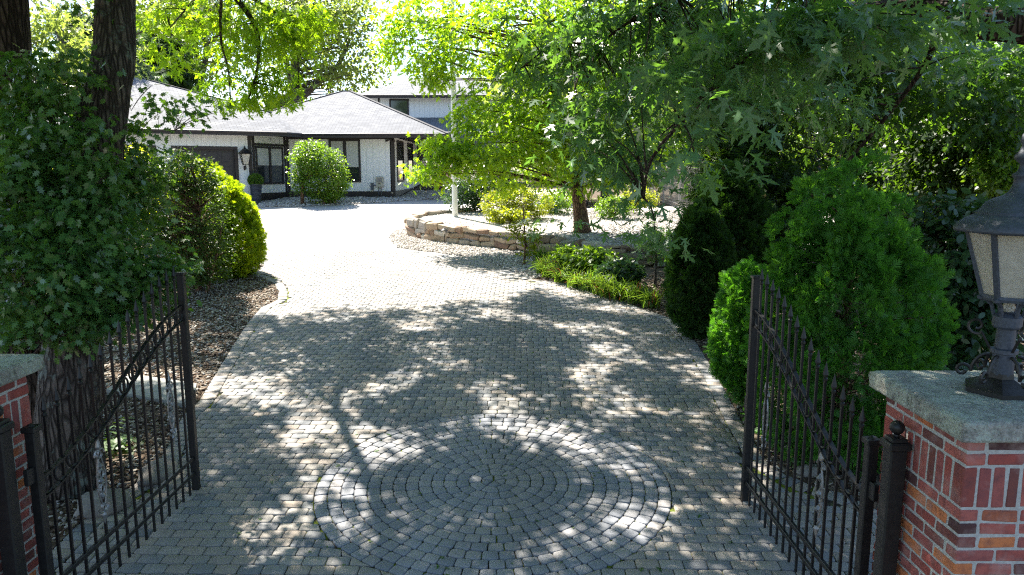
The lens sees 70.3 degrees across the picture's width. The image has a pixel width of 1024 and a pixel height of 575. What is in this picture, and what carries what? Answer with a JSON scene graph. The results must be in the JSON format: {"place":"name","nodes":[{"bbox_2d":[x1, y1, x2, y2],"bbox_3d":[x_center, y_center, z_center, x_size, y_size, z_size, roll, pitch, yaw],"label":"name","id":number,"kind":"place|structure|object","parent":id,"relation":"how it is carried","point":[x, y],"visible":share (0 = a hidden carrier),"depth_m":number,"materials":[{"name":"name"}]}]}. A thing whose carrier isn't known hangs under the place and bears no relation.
{"place":"outdoors","nodes":[
{"label":"outdoors","id":0,"kind":"place"},
{"bbox_2d":[135,171,691,255],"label":"ground","id":1,"kind":"structure","parent":0,"point":[596,193],"depth_m":36.94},
{"bbox_2d":[44,4,168,83],"bbox_3d":[-19.840,-9.242,36.263,6.855,9.299,4.898,0,9,0],"label":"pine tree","id":2,"kind":"object","parent":1,"relation":"on","point":[150,74],"visible":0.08,"depth_m":35.12,"materials":[{"name":"green plant"}]},
{"bbox_2d":[30,0,192,112],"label":"leafy tree","id":3,"kind":"object","parent":1,"relation":"on","point":[41,37],"visible":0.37,"depth_m":26.65,"materials":[{"name":"green plant"}]},
{"bbox_2d":[124,142,162,234],"bbox_3d":[-9.301,-1.946,16.676,2.542,2.987,4.337,-9,13,-43],"label":"leafy shrub","id":4,"kind":"object","parent":1,"relation":"on","point":[137,156],"visible":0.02,"depth_m":16.68,"materials":[{"name":"green plant"}]},
{"bbox_2d":[40,275,278,549],"bbox_3d":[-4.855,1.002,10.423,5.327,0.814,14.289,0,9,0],"label":"bark mulch","id":5,"kind":"object","parent":1,"relation":"on","point":[252,296],"visible":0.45,"depth_m":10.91,"materials":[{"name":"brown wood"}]},
{"bbox_2d":[0,0,31,353],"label":"oak tree","id":6,"kind":"object","parent":5,"relation":"on","point":[15,26],"visible":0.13,"depth_m":7.06,"materials":[{"name":"green plant"}]},
{"bbox_2d":[0,354,44,574],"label":"brick pier","id":7,"kind":"structure","parent":5,"relation":"on","point":[16,370],"depth_m":4.46,"materials":[{"name":"brick"}]},
{"bbox_2d":[0,405,27,574],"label":"gate post","id":8,"kind":"object","parent":7,"relation":"attached to","point":[12,552],"visible":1,"depth_m":4.22,"materials":[{"name":"black metal"}]},
{"bbox_2d":[20,267,200,574],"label":"driveway gate","id":9,"kind":"structure","parent":8,"relation":"attached to","point":[35,474],"depth_m":5.33,"materials":[{"name":"black metal"}]},
{"bbox_2d":[73,488,132,518],"bbox_3d":[-3.537,1.884,6.303,0.449,0.258,0.407,0,9,0],"label":"boulder","id":10,"kind":"object","parent":5,"relation":"on","point":[86,504],"visible":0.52,"depth_m":6.20,"materials":[{"name":"grey stone"}]},
{"bbox_2d":[0,0,236,422],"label":"holly tree","id":11,"kind":"object","parent":5,"relation":"on","point":[62,220],"visible":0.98,"depth_m":5.88,"materials":[{"name":"green plant"}]},
{"bbox_2d":[103,417,143,459],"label":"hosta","id":12,"kind":"object","parent":5,"relation":"on","point":[114,443],"visible":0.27,"depth_m":7.35,"materials":[{"name":"green plant"}]},
{"bbox_2d":[106,374,196,407],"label":"stone slab","id":13,"kind":"structure","parent":5,"relation":"on","point":[147,389],"depth_m":9.01,"materials":[{"name":"grey stone"}]},
{"bbox_2d":[137,457,178,485],"bbox_3d":[-3.347,1.756,6.887,0.337,0.204,0.509,-3,10,-20],"label":"boulder","id":14,"kind":"object","parent":5,"relation":"on","point":[154,472],"visible":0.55,"depth_m":6.77,"materials":[{"name":"grey stone"}]},
{"bbox_2d":[133,145,244,292],"bbox_3d":[-6.453,-1.306,14.310,2.163,2.914,1.955,0,9,0],"label":"yew shrub","id":15,"kind":"object","parent":5,"relation":"on","point":[193,197],"visible":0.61,"depth_m":14.08,"materials":[{"name":"green plant"}]},
{"bbox_2d":[33,0,352,499],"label":"maple tree","id":16,"kind":"object","parent":5,"relation":"on","point":[115,41],"visible":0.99,"depth_m":11.96,"materials":[{"name":"green plant"}]},
{"bbox_2d":[166,158,269,279],"bbox_3d":[-6.484,-1.411,16.186,2.259,3.014,2.210,0,9,0],"label":"golden arborvitae","id":17,"kind":"object","parent":5,"relation":"on","point":[250,240],"visible":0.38,"depth_m":15.79,"materials":[{"name":"green plant"}]},
{"bbox_2d":[135,19,220,95],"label":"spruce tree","id":18,"kind":"object","parent":1,"relation":"on","point":[188,82],"visible":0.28,"depth_m":41.70,"materials":[{"name":"green plant"}]},
{"bbox_2d":[136,0,282,92],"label":"poplar tree","id":19,"kind":"object","parent":1,"relation":"on","point":[205,61],"visible":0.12,"depth_m":47.20,"materials":[{"name":"green plant"}]},
{"bbox_2d":[32,59,586,202],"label":"house","id":20,"kind":"structure","parent":1,"relation":"on","point":[357,129],"depth_m":34.31,"materials":[{"name":"white paint"}]},
{"bbox_2d":[124,145,157,183],"bbox_3d":[-15.973,-4.502,29.862,2.630,2.650,0.255,-5,11,-30],"label":"garage door","id":21,"kind":"structure","parent":20,"relation":"in","point":[153,146],"depth_m":30.10,"materials":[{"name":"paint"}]},
{"bbox_2d":[171,146,239,182],"bbox_3d":[-13.205,-4.761,31.456,2.640,2.650,0.255,-5,11,-30],"label":"garage door","id":22,"kind":"structure","parent":20,"relation":"in","point":[227,156],"depth_m":31.64,"materials":[{"name":"paint"}]},
{"bbox_2d":[238,146,251,169],"bbox_3d":[-11.668,-5.665,31.816,0.580,1.040,0.580,-5,11,-30],"label":"wall lantern","id":23,"kind":"object","parent":20,"relation":"attached to","point":[244,153],"depth_m":31.70,"materials":[{"name":"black glass"}]},
{"bbox_2d":[255,146,284,183],"bbox_3d":[-11.075,-5.597,33.338,0.070,1.700,1.925,3,10,20],"label":"window","id":24,"kind":"structure","parent":20,"relation":"in","point":[269,160],"depth_m":33.34,"materials":[{"name":"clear glass"}]},
{"bbox_2d":[328,139,360,181],"bbox_3d":[-7.912,-6.001,34.459,1.473,2.000,0.070,0,9,0],"label":"window","id":25,"kind":"structure","parent":20,"relation":"in","point":[350,148],"depth_m":34.41,"materials":[{"name":"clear glass"}]},
{"bbox_2d":[376,177,383,194],"bbox_3d":[-6.288,-4.827,34.590,0.340,0.880,0.167,0,9,0],"label":"meter box","id":26,"kind":"object","parent":20,"relation":"attached to","point":[379,182],"visible":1,"depth_m":34.52,"materials":[{"name":"paint"}]},
{"bbox_2d":[389,99,408,114],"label":"window","id":27,"kind":"structure","parent":20,"relation":"in","point":[402,105],"depth_m":44.77,"materials":[{"name":"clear glass"}]},
{"bbox_2d":[396,140,404,181],"bbox_3d":[-5.575,-6.307,36.410,0.070,2.020,2.100,0,9,0],"label":"window","id":28,"kind":"structure","parent":20,"relation":"in","point":[399,144],"depth_m":36.46,"materials":[{"name":"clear glass"}]},
{"bbox_2d":[407,143,413,180],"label":"window","id":29,"kind":"structure","parent":20,"relation":"in","point":[409,151],"depth_m":40.05,"materials":[{"name":"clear glass"}]},
{"bbox_2d":[222,0,405,109],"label":"broad tree","id":30,"kind":"object","parent":1,"relation":"on","point":[338,71],"visible":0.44,"depth_m":54.25,"materials":[{"name":"green plant"}]},
{"bbox_2d":[258,182,567,207],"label":"gravel bed","id":31,"kind":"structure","parent":1,"relation":"on","point":[421,193],"depth_m":36.61,"materials":[{"name":"grey gravel"}]},
{"bbox_2d":[285,139,329,203],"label":"tree","id":32,"kind":"object","parent":31,"relation":"on","point":[295,179],"visible":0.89,"depth_m":30.71,"materials":[{"name":"green plant"}]},
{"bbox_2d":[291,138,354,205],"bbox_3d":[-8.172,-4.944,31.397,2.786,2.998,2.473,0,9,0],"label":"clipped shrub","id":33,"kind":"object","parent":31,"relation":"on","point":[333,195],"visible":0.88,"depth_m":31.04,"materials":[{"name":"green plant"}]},
{"bbox_2d":[257,195,544,206],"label":"river stones","id":34,"kind":"object","parent":31,"relation":"on","point":[286,202],"visible":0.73,"depth_m":32.69,"materials":[{"name":"grey stone"}]},
{"bbox_2d":[420,161,451,194],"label":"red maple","id":35,"kind":"object","parent":31,"relation":"on","point":[440,186],"visible":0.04,"depth_m":33.50,"materials":[{"name":"green plant"}]},
{"bbox_2d":[388,229,549,278],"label":"strip gravel","id":36,"kind":"structure","parent":1,"relation":"on","point":[419,244],"depth_m":19.43,"materials":[{"name":"beige gravel"}]},
{"bbox_2d":[441,228,447,242],"bbox_3d":[-1.937,-1.459,20.815,0.210,0.505,0.210,0,9,0],"label":"path light","id":37,"kind":"object","parent":36,"relation":"on","point":[443,230],"visible":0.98,"depth_m":20.75,"materials":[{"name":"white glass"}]},
{"bbox_2d":[499,205,545,264],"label":"sapling","id":38,"kind":"object","parent":36,"relation":"on","point":[522,240],"visible":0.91,"depth_m":17.43,"materials":[{"name":"green plant"}]},
{"bbox_2d":[522,244,548,262],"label":"daylily","id":39,"kind":"object","parent":36,"relation":"on","point":[539,252],"visible":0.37,"depth_m":17.77,"materials":[{"name":"green plant"}]},
{"bbox_2d":[523,252,554,273],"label":"daylily","id":40,"kind":"object","parent":36,"relation":"on","point":[537,266],"visible":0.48,"depth_m":16.42,"materials":[{"name":"green plant"}]},
{"bbox_2d":[533,243,578,258],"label":"daylily","id":41,"kind":"object","parent":36,"relation":"on","point":[551,252],"visible":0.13,"depth_m":17.24,"materials":[{"name":"green plant"}]},
{"bbox_2d":[404,208,668,266],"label":"stone wall","id":42,"kind":"structure","parent":1,"relation":"on","point":[416,226],"depth_m":20.18,"materials":[{"name":"beige stone"}]},
{"bbox_2d":[472,50,694,201],"bbox_3d":[3.962,-7.614,32.130,11.528,7.664,8.018,0,9,0],"label":"garden tree","id":43,"kind":"object","parent":1,"relation":"on","point":[496,86],"visible":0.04,"depth_m":31.90,"materials":[{"name":"green plant"}]},
{"bbox_2d":[449,0,781,176],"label":"leafy tree","id":44,"kind":"object","parent":1,"relation":"on","point":[481,46],"depth_m":56.24,"materials":[{"name":"green plant"}]},
{"bbox_2d":[421,206,928,266],"bbox_3d":[4.360,-1.922,23.546,15.280,1.042,12.900,0,9,0],"label":"raised bed","id":45,"kind":"object","parent":1,"relation":"on","point":[563,230],"visible":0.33,"depth_m":21.86,"materials":[{"name":"white gravel"}]},
{"bbox_2d":[451,0,457,216],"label":"flagpole","id":46,"kind":"object","parent":45,"relation":"on","point":[454,200],"visible":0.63,"depth_m":23.47,"materials":[{"name":"white metal"}]},
{"bbox_2d":[437,167,523,211],"bbox_3d":[-1.040,-3.511,25.359,3.198,2.047,2.622,0,9,0],"label":"dark shrub","id":47,"kind":"object","parent":45,"relation":"on","point":[469,197],"visible":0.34,"depth_m":24.97,"materials":[{"name":"green plant"}]},
{"bbox_2d":[484,206,532,223],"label":"azalea shrub","id":48,"kind":"object","parent":45,"relation":"on","point":[496,216],"visible":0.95,"depth_m":22.01,"materials":[{"name":"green plant"}]},
{"bbox_2d":[477,186,556,218],"bbox_3d":[0.165,-2.689,23.150,2.552,1.193,1.512,0,9,0],"label":"clipped hedge","id":49,"kind":"object","parent":45,"relation":"on","point":[529,200],"visible":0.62,"depth_m":22.98,"materials":[{"name":"green plant"}]},
{"bbox_2d":[355,0,711,232],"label":"maple tree","id":50,"kind":"object","parent":45,"relation":"on","point":[517,127],"visible":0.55,"depth_m":19.45,"materials":[{"name":"green plant"}]},
{"bbox_2d":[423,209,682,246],"bbox_3d":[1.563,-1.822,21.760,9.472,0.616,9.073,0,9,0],"label":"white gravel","id":51,"kind":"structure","parent":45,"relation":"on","point":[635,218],"depth_m":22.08,"materials":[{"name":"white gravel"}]},
{"bbox_2d":[541,192,572,214],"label":"garden shrub","id":52,"kind":"object","parent":45,"relation":"on","point":[565,204],"visible":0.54,"depth_m":24.69,"materials":[{"name":"green plant"}]},
{"bbox_2d":[591,195,634,218],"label":"garden shrub","id":53,"kind":"object","parent":45,"relation":"on","point":[604,208],"visible":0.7,"depth_m":23.27,"materials":[{"name":"green plant"}]},
{"bbox_2d":[621,186,660,210],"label":"garden shrub","id":54,"kind":"object","parent":45,"relation":"on","point":[651,198],"visible":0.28,"depth_m":24.68,"materials":[{"name":"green plant"}]},
{"bbox_2d":[644,148,711,208],"bbox_3d":[6.296,-4.092,27.441,0.256,2.893,13.540,-1,9,-4],"label":"shrub","id":55,"kind":"object","parent":45,"relation":"on","point":[664,193],"visible":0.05,"depth_m":28.13,"materials":[{"name":"green plant"}]},
{"bbox_2d":[771,91,862,181],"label":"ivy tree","id":56,"kind":"object","parent":45,"relation":"on","point":[811,145],"visible":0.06,"depth_m":19.50,"materials":[{"name":"green plant"}]},
{"bbox_2d":[616,0,788,201],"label":"leafy tree","id":57,"kind":"object","parent":1,"relation":"on","point":[687,139],"depth_m":34.39,"materials":[{"name":"green plant"}]},
{"bbox_2d":[533,266,1023,509],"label":"planting bed","id":58,"kind":"object","parent":1,"relation":"on","point":[650,270],"visible":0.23,"depth_m":8.89,"materials":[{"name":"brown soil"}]},
{"bbox_2d":[527,254,566,277],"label":"daylily","id":59,"kind":"object","parent":58,"relation":"on","point":[545,269],"visible":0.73,"depth_m":15.97,"materials":[{"name":"green plant"}]},
{"bbox_2d":[540,260,579,282],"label":"daylily","id":60,"kind":"object","parent":58,"relation":"on","point":[558,272],"visible":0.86,"depth_m":15.49,"materials":[{"name":"green plant"}]},
{"bbox_2d":[547,241,580,269],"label":"garden shrub","id":61,"kind":"object","parent":58,"relation":"on","point":[561,250],"visible":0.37,"depth_m":16.20,"materials":[{"name":"green plant"}]},
{"bbox_2d":[555,251,591,277],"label":"daylily","id":62,"kind":"object","parent":58,"relation":"on","point":[570,269],"visible":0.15,"depth_m":15.89,"materials":[{"name":"green plant"}]},
{"bbox_2d":[558,264,591,287],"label":"daylily","id":63,"kind":"object","parent":58,"relation":"on","point":[573,285],"visible":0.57,"depth_m":14.96,"materials":[{"name":"green plant"}]},
{"bbox_2d":[563,267,607,291],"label":"daylily","id":64,"kind":"object","parent":58,"relation":"on","point":[586,279],"visible":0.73,"depth_m":14.68,"materials":[{"name":"green plant"}]},
{"bbox_2d":[560,243,620,276],"bbox_3d":[1.722,-0.569,15.888,1.326,0.839,1.293,-3,10,-17],"label":"garden shrub","id":65,"kind":"object","parent":58,"relation":"on","point":[590,255],"visible":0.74,"depth_m":15.63,"materials":[{"name":"green plant"}]},
{"bbox_2d":[579,272,614,294],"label":"daylily","id":66,"kind":"object","parent":58,"relation":"on","point":[596,287],"visible":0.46,"depth_m":14.33,"materials":[{"name":"green plant"}]},
{"bbox_2d":[581,267,631,298],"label":"daylily","id":67,"kind":"object","parent":58,"relation":"on","point":[604,293],"visible":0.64,"depth_m":14.07,"materials":[{"name":"green plant"}]},
{"bbox_2d":[591,258,647,287],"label":"garden shrub","id":68,"kind":"object","parent":58,"relation":"on","point":[615,267],"visible":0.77,"depth_m":14.70,"materials":[{"name":"green plant"}]},
{"bbox_2d":[597,275,643,300],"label":"daylily","id":69,"kind":"object","parent":58,"relation":"on","point":[616,295],"visible":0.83,"depth_m":13.83,"materials":[{"name":"green plant"}]},
{"bbox_2d":[607,268,644,289],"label":"daylily","id":70,"kind":"object","parent":58,"relation":"on","point":[630,281],"visible":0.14,"depth_m":14.53,"materials":[{"name":"green plant"}]},
{"bbox_2d":[614,280,661,303],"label":"daylily","id":71,"kind":"object","parent":58,"relation":"on","point":[632,299],"visible":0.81,"depth_m":13.58,"materials":[{"name":"green plant"}]},
{"bbox_2d":[624,284,664,308],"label":"daylily","id":72,"kind":"object","parent":58,"relation":"on","point":[651,300],"visible":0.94,"depth_m":13.26,"materials":[{"name":"green plant"}]},
{"bbox_2d":[627,221,671,287],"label":"young tree","id":73,"kind":"object","parent":58,"relation":"on","point":[657,258],"visible":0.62,"depth_m":14.86,"materials":[{"name":"green plant"}]},
{"bbox_2d":[660,198,738,339],"bbox_3d":[2.925,-0.243,11.314,1.219,2.299,1.290,0,9,0],"label":"column arborvitae","id":74,"kind":"object","parent":58,"relation":"on","point":[707,229],"depth_m":10.98,"materials":[{"name":"green plant"}]},
{"bbox_2d":[693,157,777,294],"bbox_3d":[3.747,-0.687,12.496,1.544,3.082,1.572,-9,13,-43],"label":"column arborvitae","id":75,"kind":"object","parent":58,"relation":"on","point":[747,222],"depth_m":12.00,"materials":[{"name":"green plant"}]},
{"bbox_2d":[703,254,779,406],"bbox_3d":[2.663,0.523,8.387,0.882,1.810,0.956,0,9,0],"label":"arborvitae","id":76,"kind":"object","parent":58,"relation":"on","point":[734,295],"visible":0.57,"depth_m":8.24,"materials":[{"name":"green plant"}]},
{"bbox_2d":[672,99,822,262],"bbox_3d":[4.678,-2.393,14.414,2.814,5.474,3.050,0,9,0],"label":"dark cedar","id":77,"kind":"object","parent":58,"relation":"on","point":[779,175],"visible":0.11,"depth_m":14.06,"materials":[{"name":"green plant"}]},
{"bbox_2d":[485,0,1023,263],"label":"silver maple","id":78,"kind":"object","parent":58,"relation":"on","point":[717,71],"visible":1,"depth_m":6.16,"materials":[{"name":"green plant"}]},
{"bbox_2d":[796,464,816,476],"bbox_3d":[2.817,1.750,6.945,0.246,0.129,0.202,0,9,0],"label":"boulder","id":79,"kind":"object","parent":58,"relation":"on","point":[806,470],"visible":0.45,"depth_m":6.88,"materials":[{"name":"grey stone"}]},
{"bbox_2d":[738,0,957,301],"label":"evergreen tree","id":80,"kind":"object","parent":58,"relation":"on","point":[822,162],"visible":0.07,"depth_m":14.64,"materials":[{"name":"green plant"}]},
{"bbox_2d":[738,146,961,476],"bbox_3d":[3.312,0.480,7.244,2.054,3.732,1.949,0,9,0],"label":"arborvitae","id":81,"kind":"object","parent":58,"relation":"on","point":[855,244],"visible":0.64,"depth_m":6.75,"materials":[{"name":"green plant"}]},
{"bbox_2d":[845,40,1023,220],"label":"evergreen tree","id":82,"kind":"object","parent":58,"relation":"on","point":[922,164],"visible":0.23,"depth_m":11.16,"materials":[{"name":"green plant"}]},
{"bbox_2d":[872,183,1023,370],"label":"laurel shrub","id":83,"kind":"object","parent":58,"relation":"on","point":[963,292],"visible":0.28,"depth_m":8.28,"materials":[{"name":"green plant"}]},
{"bbox_2d":[691,92,876,196],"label":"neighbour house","id":84,"kind":"structure","parent":1,"relation":"on","point":[809,149],"depth_m":29.97,"materials":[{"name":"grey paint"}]},
{"bbox_2d":[840,0,1019,231],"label":"leafy tree","id":85,"kind":"object","parent":1,"relation":"on","point":[895,71],"depth_m":22.14,"materials":[{"name":"green plant"}]},
{"bbox_2d":[868,370,1023,574],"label":"brick pier","id":86,"kind":"structure","parent":1,"relation":"on","point":[963,506],"depth_m":3.52,"materials":[{"name":"brick"}]},
{"bbox_2d":[873,420,911,574],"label":"gate post","id":87,"kind":"object","parent":86,"relation":"attached to","point":[897,447],"visible":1,"depth_m":3.92,"materials":[{"name":"black metal"}]},
{"bbox_2d":[740,269,881,574],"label":"driveway gate","id":88,"kind":"structure","parent":87,"relation":"attached to","point":[868,486],"depth_m":5.16,"materials":[{"name":"black metal"}]},
{"bbox_2d":[953,134,1023,399],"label":"pier lantern","id":89,"kind":"object","parent":86,"relation":"on","point":[993,229],"visible":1,"depth_m":3.63,"materials":[{"name":"metal"}]},
{"bbox_2d":[953,130,1021,198],"bbox_3d":[7.846,-0.950,11.778,1.239,3.125,4.940,6,11,33],"label":"sunlit shrub","id":90,"kind":"object","parent":1,"relation":"on","point":[997,173],"visible":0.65,"depth_m":9.95,"materials":[{"name":"green plant"}]},
{"bbox_2d":[53,208,875,574],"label":"driveway","id":91,"kind":"structure","parent":0,"point":[829,502],"depth_m":6.67,"materials":[{"name":"grey stone"}]},
{"bbox_2d":[142,197,572,250],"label":"driveway far paving","id":92,"kind":"structure","parent":91,"relation":"on","point":[372,226],"depth_m":25.02,"materials":[{"name":"grey stone"}]},
{"bbox_2d":[247,173,263,203],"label":"potted boxwood","id":93,"kind":"object","parent":92,"relation":"on","point":[256,189],"visible":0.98,"depth_m":31.76,"materials":[{"name":"green plant"}]},
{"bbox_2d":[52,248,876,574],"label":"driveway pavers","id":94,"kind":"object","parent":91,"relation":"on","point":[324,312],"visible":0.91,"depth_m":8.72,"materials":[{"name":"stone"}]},
{"bbox_2d":[179,324,738,574],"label":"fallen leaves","id":95,"kind":"object","parent":94,"relation":"on","point":[699,515],"visible":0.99,"depth_m":6.93,"materials":[{"name":"brown plant"}]},
{"bbox_2d":[314,414,670,574],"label":"paved medallion","id":96,"kind":"object","parent":91,"relation":"on","point":[548,442],"visible":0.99,"depth_m":6.45,"materials":[{"name":"grey stone"}]},
{"bbox_2d":[29,0,954,170],"label":"sky","id":97,"kind":"structure","parent":0,"point":[402,77],"materials":[{"name":"white"}]}
]}

